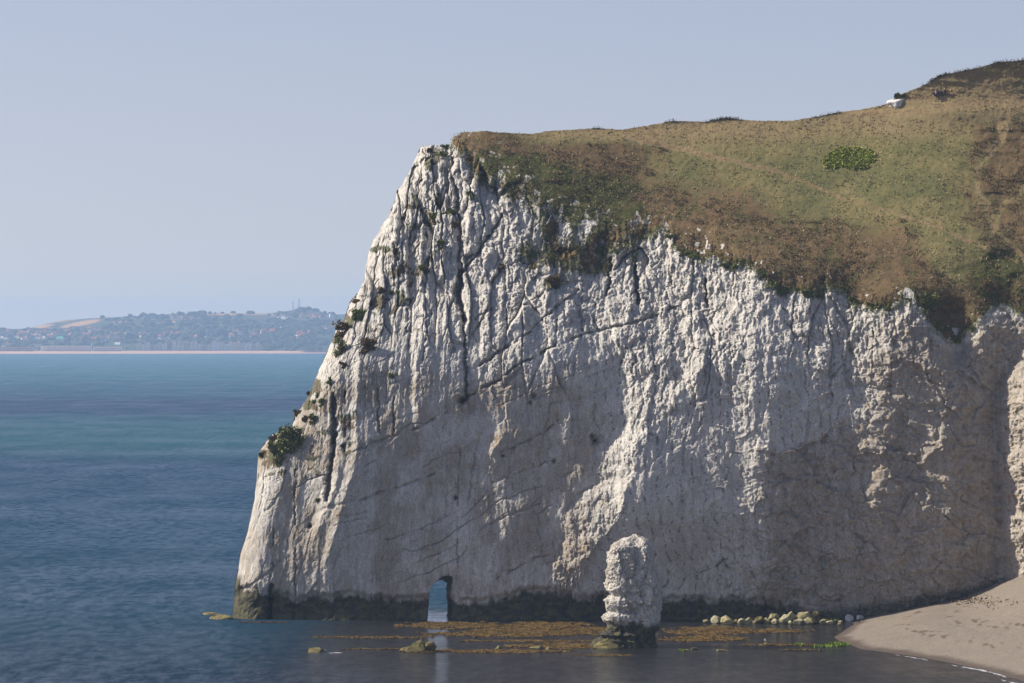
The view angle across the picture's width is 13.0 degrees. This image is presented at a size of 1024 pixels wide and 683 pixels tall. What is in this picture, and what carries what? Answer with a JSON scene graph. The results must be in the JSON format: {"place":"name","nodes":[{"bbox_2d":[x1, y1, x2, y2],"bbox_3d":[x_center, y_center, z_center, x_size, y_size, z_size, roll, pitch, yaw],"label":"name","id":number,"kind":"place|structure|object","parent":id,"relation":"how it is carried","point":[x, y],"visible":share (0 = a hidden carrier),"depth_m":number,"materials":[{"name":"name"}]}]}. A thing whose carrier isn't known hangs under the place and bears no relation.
{"place":"outdoors","nodes":[
{"label":"outdoors","id":0,"kind":"place"},
{"bbox_2d":[0,351,326,353],"bbox_3d":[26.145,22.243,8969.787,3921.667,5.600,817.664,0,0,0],"label":"sand","id":1,"kind":"structure","parent":0,"point":[117,352],"depth_m":9031.93,"materials":[{"name":"sand"}]},
{"bbox_2d":[0,347,34,350],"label":"beach pavilion","id":2,"kind":"structure","parent":1,"relation":"on","point":[16,348],"depth_m":9117.24,"materials":[{"name":"white"}]},
{"bbox_2d":[40,346,91,350],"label":"beach pavilion","id":3,"kind":"structure","parent":1,"relation":"on","point":[65,348],"depth_m":9123.03,"materials":[{"name":"white"}]},
{"bbox_2d":[93,347,121,350],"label":"beach pavilion","id":4,"kind":"structure","parent":1,"relation":"on","point":[107,348],"depth_m":9117.24,"materials":[{"name":"white"}]},
{"bbox_2d":[0,310,345,350],"bbox_3d":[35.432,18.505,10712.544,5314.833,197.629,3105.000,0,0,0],"label":"hills","id":5,"kind":"structure","parent":0,"point":[98,323],"depth_m":10844.36,"materials":[{"name":"plant"}]},
{"bbox_2d":[56,336,63,340],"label":"house","id":6,"kind":"structure","parent":5,"relation":"on","point":[60,338],"depth_m":9638.12,"materials":[{"name":"white"}]},
{"bbox_2d":[114,340,121,344],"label":"house","id":7,"kind":"structure","parent":5,"relation":"on","point":[117,343],"depth_m":9542.27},
{"bbox_2d":[136,343,140,349],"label":"terraced house","id":8,"kind":"structure","parent":5,"relation":"on","point":[138,346],"depth_m":9236.94,"materials":[{"name":"white"}]},
{"bbox_2d":[141,344,145,349],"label":"terraced house","id":9,"kind":"structure","parent":5,"relation":"on","point":[143,346],"depth_m":9236.04,"materials":[{"name":"white"}]},
{"bbox_2d":[146,340,149,349],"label":"terraced house","id":10,"kind":"structure","parent":5,"relation":"on","point":[147,345],"depth_m":9235.15,"materials":[{"name":"white"}]},
{"bbox_2d":[158,340,161,349],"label":"terraced house","id":11,"kind":"structure","parent":5,"relation":"on","point":[159,345],"depth_m":9233.59,"materials":[{"name":"white"}]},
{"bbox_2d":[167,342,171,349],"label":"terraced house","id":12,"kind":"structure","parent":5,"relation":"on","point":[169,345],"depth_m":9232.40,"materials":[{"name":"white"}]},
{"bbox_2d":[0,306,343,350],"bbox_3d":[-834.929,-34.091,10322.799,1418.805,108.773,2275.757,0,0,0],"label":"woodland","id":13,"kind":"object","parent":5,"relation":"on","point":[280,338],"visible":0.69,"depth_m":10196.57,"materials":[{"name":"plant"}]},
{"bbox_2d":[172,340,175,349],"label":"terraced house","id":14,"kind":"structure","parent":5,"relation":"on","point":[173,345],"depth_m":9232.17,"materials":[{"name":"white paint"}]},
{"bbox_2d":[176,342,180,349],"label":"terraced house","id":15,"kind":"structure","parent":5,"relation":"on","point":[178,345],"depth_m":9231.97,"materials":[{"name":"white paint"}]},
{"bbox_2d":[184,342,188,349],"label":"terraced house","id":16,"kind":"structure","parent":5,"relation":"on","point":[186,345],"depth_m":9231.59,"materials":[{"name":"white paint"}]},
{"bbox_2d":[190,341,193,349],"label":"terraced house","id":17,"kind":"structure","parent":5,"relation":"on","point":[191,345],"depth_m":9231.33,"materials":[{"name":"white paint"}]},
{"bbox_2d":[194,341,197,349],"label":"terraced house","id":18,"kind":"structure","parent":5,"relation":"on","point":[195,345],"depth_m":9231.17,"materials":[{"name":"white paint"}]},
{"bbox_2d":[197,330,205,336],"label":"tree","id":19,"kind":"object","parent":5,"relation":"on","point":[200,333],"visible":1,"depth_m":9870.50,"materials":[{"name":"plant"}]},
{"bbox_2d":[202,343,206,349],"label":"terraced house","id":20,"kind":"structure","parent":5,"relation":"on","point":[204,346],"depth_m":9230.83,"materials":[{"name":"white"}]},
{"bbox_2d":[207,342,211,349],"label":"terraced house","id":21,"kind":"structure","parent":5,"relation":"on","point":[209,346],"depth_m":9230.66,"materials":[{"name":"white paint"}]},
{"bbox_2d":[212,341,215,349],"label":"terraced house","id":22,"kind":"structure","parent":5,"relation":"on","point":[213,345],"depth_m":9230.49,"materials":[{"name":"white"}]},
{"bbox_2d":[216,342,219,349],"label":"terraced house","id":23,"kind":"structure","parent":5,"relation":"on","point":[217,345],"depth_m":9230.33,"materials":[{"name":"white"}]},
{"bbox_2d":[214,328,225,336],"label":"tree","id":24,"kind":"object","parent":5,"relation":"on","point":[218,332],"visible":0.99,"depth_m":9864.39,"materials":[{"name":"plant"}]},
{"bbox_2d":[220,341,223,349],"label":"terraced house","id":25,"kind":"structure","parent":5,"relation":"on","point":[221,346],"depth_m":9230.17,"materials":[{"name":"white"}]},
{"bbox_2d":[232,342,235,349],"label":"terraced house","id":26,"kind":"structure","parent":5,"relation":"on","point":[233,345],"depth_m":9230.49,"materials":[{"name":"white"}]},
{"bbox_2d":[236,341,239,349],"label":"terraced house","id":27,"kind":"structure","parent":5,"relation":"on","point":[237,345],"depth_m":9230.67,"materials":[{"name":"white"}]},
{"bbox_2d":[240,341,243,349],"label":"terraced house","id":28,"kind":"structure","parent":5,"relation":"on","point":[241,346],"depth_m":9230.84,"materials":[{"name":"white"}]},
{"bbox_2d":[0,353,1023,682],"bbox_3d":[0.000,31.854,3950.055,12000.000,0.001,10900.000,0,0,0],"label":"sea","id":29,"kind":"structure","parent":0,"point":[126,493],"depth_m":712.50,"materials":[{"name":"liquid"}]},
{"bbox_2d":[202,612,218,614],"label":"weedy ledge","id":30,"kind":"object","parent":29,"relation":"in","point":[210,613],"visible":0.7,"depth_m":610.23,"materials":[{"name":"stone"}]},
{"bbox_2d":[209,614,232,619],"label":"weedy ledge","id":31,"kind":"object","parent":29,"relation":"in","point":[223,616],"visible":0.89,"depth_m":600.83,"materials":[{"name":"stone"}]},
{"bbox_2d":[308,647,323,652],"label":"weedy rock","id":32,"kind":"object","parent":29,"relation":"in","point":[315,650],"visible":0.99,"depth_m":538.16,"materials":[{"name":"stone"}]},
{"bbox_2d":[399,640,436,651],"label":"twin topped rock","id":33,"kind":"object","parent":29,"relation":"in","point":[420,645],"visible":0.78,"depth_m":538.97,"materials":[{"name":"stone"}]},
{"bbox_2d":[238,618,822,655],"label":"kelp","id":34,"kind":"object","parent":29,"relation":"on","point":[539,628],"visible":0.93,"depth_m":571.15},
{"bbox_2d":[529,646,543,648],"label":"awash rock","id":35,"kind":"object","parent":29,"relation":"in","point":[537,647],"visible":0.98,"depth_m":544.25,"materials":[{"name":"stone"}]},
{"bbox_2d":[590,534,662,648],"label":"sea stack","id":36,"kind":"object","parent":29,"relation":"in","point":[631,617],"visible":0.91,"depth_m":545.68,"materials":[{"name":"stone"}]},
{"bbox_2d":[711,616,720,623],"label":"shore boulder","id":37,"kind":"object","parent":29,"relation":"in","point":[715,619],"visible":1,"depth_m":591.68,"materials":[{"name":"stone"}]},
{"bbox_2d":[720,615,732,624],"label":"shore boulder","id":38,"kind":"object","parent":29,"relation":"in","point":[725,619],"visible":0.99,"depth_m":589.70,"materials":[{"name":"stone"}]},
{"bbox_2d":[737,618,744,623],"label":"shore boulder","id":39,"kind":"object","parent":29,"relation":"in","point":[741,620],"visible":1,"depth_m":590.76,"materials":[{"name":"stone"}]},
{"bbox_2d":[743,617,752,623],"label":"shore boulder","id":40,"kind":"object","parent":29,"relation":"in","point":[748,620],"visible":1,"depth_m":590.75,"materials":[{"name":"stone"}]},
{"bbox_2d":[755,616,766,623],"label":"shore boulder","id":41,"kind":"object","parent":29,"relation":"in","point":[760,619],"visible":1,"depth_m":591.12,"materials":[{"name":"stone"}]},
{"bbox_2d":[678,641,849,650],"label":"green algae","id":42,"kind":"object","parent":29,"relation":"on","point":[834,644],"visible":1,"depth_m":548.85,"materials":[{"name":"plant"}]},
{"bbox_2d":[768,613,778,622],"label":"shore boulder","id":43,"kind":"object","parent":29,"relation":"on","point":[772,617],"visible":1,"depth_m":591.78,"materials":[{"name":"stone"}]},
{"bbox_2d":[771,618,777,623],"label":"shore boulder","id":44,"kind":"object","parent":29,"relation":"on","point":[774,621],"visible":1,"depth_m":589.44,"materials":[{"name":"stone"}]},
{"bbox_2d":[779,614,791,623],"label":"shore boulder","id":45,"kind":"object","parent":29,"relation":"in","point":[784,618],"visible":1,"depth_m":590.69,"materials":[{"name":"stone"}]},
{"bbox_2d":[788,611,795,621],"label":"shore boulder","id":46,"kind":"object","parent":45,"relation":"on","point":[792,615],"visible":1,"depth_m":591.15,"materials":[{"name":"stone"}]},
{"bbox_2d":[793,618,803,624],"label":"shore boulder","id":47,"kind":"object","parent":29,"relation":"in","point":[800,621],"visible":1,"depth_m":589.15,"materials":[{"name":"stone"}]},
{"bbox_2d":[797,611,810,623],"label":"shore boulder","id":48,"kind":"object","parent":29,"relation":"in","point":[803,615],"visible":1,"depth_m":590.93,"materials":[{"name":"stone"}]},
{"bbox_2d":[803,617,814,624],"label":"shore boulder","id":49,"kind":"object","parent":29,"relation":"in","point":[809,620],"visible":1,"depth_m":589.25,"materials":[{"name":"stone"}]},
{"bbox_2d":[811,611,819,621],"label":"shore boulder","id":50,"kind":"object","parent":29,"relation":"on","point":[815,615],"visible":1,"depth_m":591.20,"materials":[{"name":"stone"}]},
{"bbox_2d":[819,617,838,621],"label":"boulders","id":51,"kind":"object","parent":29,"relation":"on","point":[833,619],"visible":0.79,"depth_m":594.49,"materials":[{"name":"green stone"}]},
{"bbox_2d":[0,0,1023,328],"label":"sky","id":52,"kind":"structure","parent":0,"point":[158,157],"materials":[{"name":"blue"}]},
{"bbox_2d":[232,75,1023,620],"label":"cliff","id":53,"kind":"structure","parent":0,"point":[758,449],"depth_m":600.03,"materials":[{"name":"white stone"}]},
{"bbox_2d":[258,451,265,456],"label":"cliff bush","id":54,"kind":"object","parent":53,"relation":"on","point":[261,454],"visible":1,"depth_m":606.40,"materials":[{"name":"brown plant"}]},
{"bbox_2d":[267,440,278,453],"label":"cliff bush","id":55,"kind":"object","parent":53,"relation":"on","point":[272,447],"visible":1,"depth_m":604.57,"materials":[{"name":"green plant"}]},
{"bbox_2d":[267,433,278,440],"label":"cliff bush","id":56,"kind":"object","parent":53,"relation":"on","point":[273,437],"visible":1,"depth_m":606.68,"materials":[{"name":"green plant"}]},
{"bbox_2d":[273,453,285,467],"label":"cliff bush","id":57,"kind":"object","parent":53,"relation":"attached to","point":[280,457],"visible":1,"depth_m":603.45,"materials":[{"name":"green plant"}]},
{"bbox_2d":[274,423,307,454],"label":"cliff bush","id":58,"kind":"object","parent":53,"relation":"on","point":[289,438],"visible":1,"depth_m":603.77,"materials":[{"name":"green plant"}]},
{"bbox_2d":[292,409,300,416],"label":"cliff bush","id":59,"kind":"object","parent":53,"relation":"on","point":[296,412],"visible":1,"depth_m":608.64,"materials":[{"name":"green plant"}]},
{"bbox_2d":[308,413,317,424],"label":"cliff bush","id":60,"kind":"object","parent":53,"relation":"on","point":[312,417],"visible":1,"depth_m":604.68,"materials":[{"name":"green plant"}]},
{"bbox_2d":[311,393,319,403],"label":"cliff bush","id":61,"kind":"object","parent":53,"relation":"on","point":[317,396],"visible":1,"depth_m":606.55,"materials":[{"name":"green plant"}]},
{"bbox_2d":[317,398,324,406],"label":"cliff bush","id":62,"kind":"object","parent":53,"relation":"on","point":[320,400],"visible":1,"depth_m":604.88,"materials":[{"name":"green plant"}]},
{"bbox_2d":[325,377,331,385],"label":"cliff bush","id":63,"kind":"object","parent":53,"relation":"on","point":[329,381],"visible":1,"depth_m":605.72,"materials":[{"name":"green plant"}]},
{"bbox_2d":[332,337,347,357],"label":"cliff bush","id":64,"kind":"object","parent":53,"relation":"on","point":[341,348],"visible":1,"depth_m":608.69,"materials":[{"name":"green plant"}]},
{"bbox_2d":[332,319,352,338],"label":"cliff bush","id":65,"kind":"object","parent":53,"relation":"on","point":[344,326],"visible":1,"depth_m":611.92,"materials":[{"name":"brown plant"}]},
{"bbox_2d":[339,361,346,368],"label":"cliff bush","id":66,"kind":"object","parent":53,"relation":"on","point":[342,364],"visible":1,"depth_m":606.59,"materials":[{"name":"green plant"}]},
{"bbox_2d":[351,299,360,304],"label":"cliff bush","id":67,"kind":"object","parent":53,"relation":"on","point":[354,301],"visible":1,"depth_m":616.39,"materials":[{"name":"green plant"}]},
{"bbox_2d":[351,308,368,319],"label":"cliff bush","id":68,"kind":"object","parent":53,"relation":"on","point":[357,314],"visible":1,"depth_m":612.89,"materials":[{"name":"green plant"}]},
{"bbox_2d":[359,336,377,354],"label":"cliff bush","id":69,"kind":"object","parent":53,"relation":"on","point":[368,344],"visible":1,"depth_m":606.68,"materials":[{"name":"green plant"}]},
{"bbox_2d":[377,287,386,294],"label":"cliff bush","id":70,"kind":"object","parent":53,"relation":"on","point":[380,289],"visible":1,"depth_m":614.41,"materials":[{"name":"green plant"}]},
{"bbox_2d":[388,372,397,377],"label":"cliff bush","id":71,"kind":"object","parent":53,"relation":"on","point":[392,375],"visible":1,"depth_m":604.50,"materials":[{"name":"green plant"}]},
{"bbox_2d":[388,290,403,296],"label":"cliff bush","id":72,"kind":"object","parent":53,"relation":"on","point":[396,291],"visible":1,"depth_m":614.29,"materials":[{"name":"green plant"}]},
{"bbox_2d":[406,220,420,230],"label":"cliff bush","id":73,"kind":"object","parent":53,"relation":"on","point":[414,226],"visible":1,"depth_m":622.91,"materials":[{"name":"green plant"}]},
{"bbox_2d":[417,264,429,274],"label":"cliff bush","id":74,"kind":"object","parent":53,"relation":"on","point":[424,268],"visible":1,"depth_m":615.97,"materials":[{"name":"green plant"}]},
{"bbox_2d":[429,192,441,200],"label":"cliff bush","id":75,"kind":"object","parent":53,"relation":"on","point":[439,194],"visible":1,"depth_m":626.04,"materials":[{"name":"green plant"}]},
{"bbox_2d":[429,212,442,220],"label":"cliff bush","id":76,"kind":"object","parent":53,"relation":"on","point":[433,216],"visible":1,"depth_m":623.47,"materials":[{"name":"green plant"}]},
{"bbox_2d":[435,238,445,249],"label":"cliff bush","id":77,"kind":"object","parent":53,"relation":"on","point":[439,242],"visible":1,"depth_m":618.52,"materials":[{"name":"green plant"}]},
{"bbox_2d":[434,150,447,156],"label":"cliff bush","id":78,"kind":"object","parent":53,"relation":"on","point":[443,153],"visible":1,"depth_m":633.51,"materials":[{"name":"green plant"}]},
{"bbox_2d":[440,144,449,148],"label":"cliff bush","id":79,"kind":"object","parent":53,"relation":"on","point":[446,146],"visible":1,"depth_m":637.13,"materials":[{"name":"green plant"}]},
{"bbox_2d":[442,209,457,215],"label":"cliff bush","id":80,"kind":"object","parent":53,"relation":"on","point":[452,211],"visible":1,"depth_m":623.65,"materials":[{"name":"green plant"}]},
{"bbox_2d":[450,220,459,230],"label":"cliff bush","id":81,"kind":"object","parent":53,"relation":"on","point":[455,224],"visible":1,"depth_m":621.84,"materials":[{"name":"green plant"}]},
{"bbox_2d":[465,190,474,199],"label":"cliff bush","id":82,"kind":"object","parent":53,"relation":"on","point":[471,194],"visible":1,"depth_m":623.78,"materials":[{"name":"green plant"}]},
{"bbox_2d":[498,263,504,271],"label":"cliff bush","id":83,"kind":"object","parent":53,"relation":"attached to","point":[501,265],"visible":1,"depth_m":616.74,"materials":[{"name":"green plant"}]},
{"bbox_2d":[546,273,561,288],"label":"cliff bush","id":84,"kind":"object","parent":53,"relation":"attached to","point":[555,281],"visible":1,"depth_m":613.40,"materials":[{"name":"green plant"}]},
{"bbox_2d":[632,252,637,262],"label":"cliff bush","id":85,"kind":"object","parent":53,"relation":"on","point":[634,257],"visible":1,"depth_m":617.75,"materials":[{"name":"green plant"}]},
{"bbox_2d":[687,253,696,258],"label":"edge bush","id":86,"kind":"object","parent":53,"relation":"on","point":[695,256],"visible":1,"depth_m":614.30,"materials":[{"name":"green plant"}]},
{"bbox_2d":[731,263,738,269],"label":"edge bush","id":87,"kind":"object","parent":53,"relation":"on","point":[733,266],"visible":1,"depth_m":610.65,"materials":[{"name":"green plant"}]},
{"bbox_2d":[450,133,1023,346],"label":"edge herbs","id":88,"kind":"object","parent":53,"relation":"on","point":[711,255],"visible":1,"depth_m":616.41,"materials":[{"name":"green plant"}]},
{"bbox_2d":[776,289,785,295],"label":"edge bush","id":89,"kind":"object","parent":53,"relation":"on","point":[781,292],"visible":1,"depth_m":606.61,"materials":[{"name":"green plant"}]},
{"bbox_2d":[452,60,1023,341],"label":"hillside","id":90,"kind":"structure","parent":0,"point":[878,236],"depth_m":621.24,"materials":[{"name":"plant"}]},
{"bbox_2d":[664,233,675,238],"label":"edge bush","id":91,"kind":"object","parent":90,"relation":"on","point":[668,236],"visible":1,"depth_m":617.49,"materials":[{"name":"green plant"}]},
{"bbox_2d":[678,250,688,256],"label":"edge bush","id":92,"kind":"object","parent":90,"relation":"on","point":[685,252],"visible":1,"depth_m":615.10,"materials":[{"name":"green plant"}]},
{"bbox_2d":[719,262,729,268],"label":"edge bush","id":93,"kind":"object","parent":90,"relation":"on","point":[722,264],"visible":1,"depth_m":611.77,"materials":[{"name":"green plant"}]},
{"bbox_2d":[455,59,1023,315],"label":"heath","id":94,"kind":"object","parent":90,"relation":"on","point":[825,230],"visible":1,"depth_m":616.39,"materials":[{"name":"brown plant"}]},
{"bbox_2d":[772,279,778,287],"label":"edge bush","id":95,"kind":"object","parent":90,"relation":"on","point":[775,283],"visible":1,"depth_m":606.97,"materials":[{"name":"green plant"}]},
{"bbox_2d":[801,289,812,297],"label":"edge bush","id":96,"kind":"object","parent":90,"relation":"on","point":[807,294],"visible":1,"depth_m":605.60,"materials":[{"name":"green plant"}]},
{"bbox_2d":[592,57,1023,129],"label":"skyline weeds","id":97,"kind":"object","parent":90,"relation":"on","point":[928,82],"visible":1,"depth_m":630.11,"materials":[{"name":"green plant"}]},
{"bbox_2d":[822,145,878,170],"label":"green thicket","id":98,"kind":"object","parent":90,"relation":"on","point":[854,161],"visible":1,"depth_m":623.92,"materials":[{"name":"green plant"}]},
{"bbox_2d":[873,303,881,308],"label":"edge bush","id":99,"kind":"object","parent":90,"relation":"on","point":[877,306],"visible":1,"depth_m":602.27,"materials":[{"name":"green plant"}]},
{"bbox_2d":[887,98,903,107],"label":"chalk outcrop","id":100,"kind":"object","parent":90,"relation":"on","point":[896,103],"visible":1,"depth_m":629.41,"materials":[{"name":"stone"}]},
{"bbox_2d":[894,92,905,98],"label":"cliff bush","id":101,"kind":"object","parent":90,"relation":"on","point":[897,94],"visible":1,"depth_m":629.99,"materials":[{"name":"green plant"}]},
{"bbox_2d":[918,292,940,312],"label":"edge bush","id":102,"kind":"object","parent":90,"relation":"on","point":[925,297],"visible":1,"depth_m":601.21,"materials":[{"name":"green plant"}]},
{"bbox_2d":[935,319,946,332],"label":"edge bush","id":103,"kind":"object","parent":90,"relation":"on","point":[943,327],"visible":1,"depth_m":600.45,"materials":[{"name":"green plant"}]},
{"bbox_2d":[952,335,961,343],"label":"edge bush","id":104,"kind":"object","parent":90,"relation":"on","point":[955,341],"visible":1,"depth_m":601.01,"materials":[{"name":"green plant"}]},
{"bbox_2d":[624,70,1023,264],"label":"footpath","id":105,"kind":"structure","parent":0,"point":[988,209],"depth_m":625.50,"materials":[{"name":"soil"}]},
{"bbox_2d":[834,576,1023,680],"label":"beach","id":106,"kind":"structure","parent":0,"point":[984,637],"depth_m":547.12,"materials":[{"name":"sand"}]},
{"bbox_2d":[845,614,853,620],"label":"chalk boulder","id":107,"kind":"object","parent":106,"relation":"on","point":[849,617],"visible":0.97,"depth_m":596.71,"materials":[{"name":"stone"}]},
{"bbox_2d":[856,615,863,619],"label":"chalk boulder","id":108,"kind":"object","parent":106,"relation":"on","point":[858,617],"visible":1,"depth_m":596.50,"materials":[{"name":"stone"}]},
{"bbox_2d":[843,593,1023,621],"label":"wrack","id":109,"kind":"object","parent":106,"relation":"on","point":[970,599],"visible":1,"depth_m":589.51,"materials":[{"name":"brown plant"}]}
]}

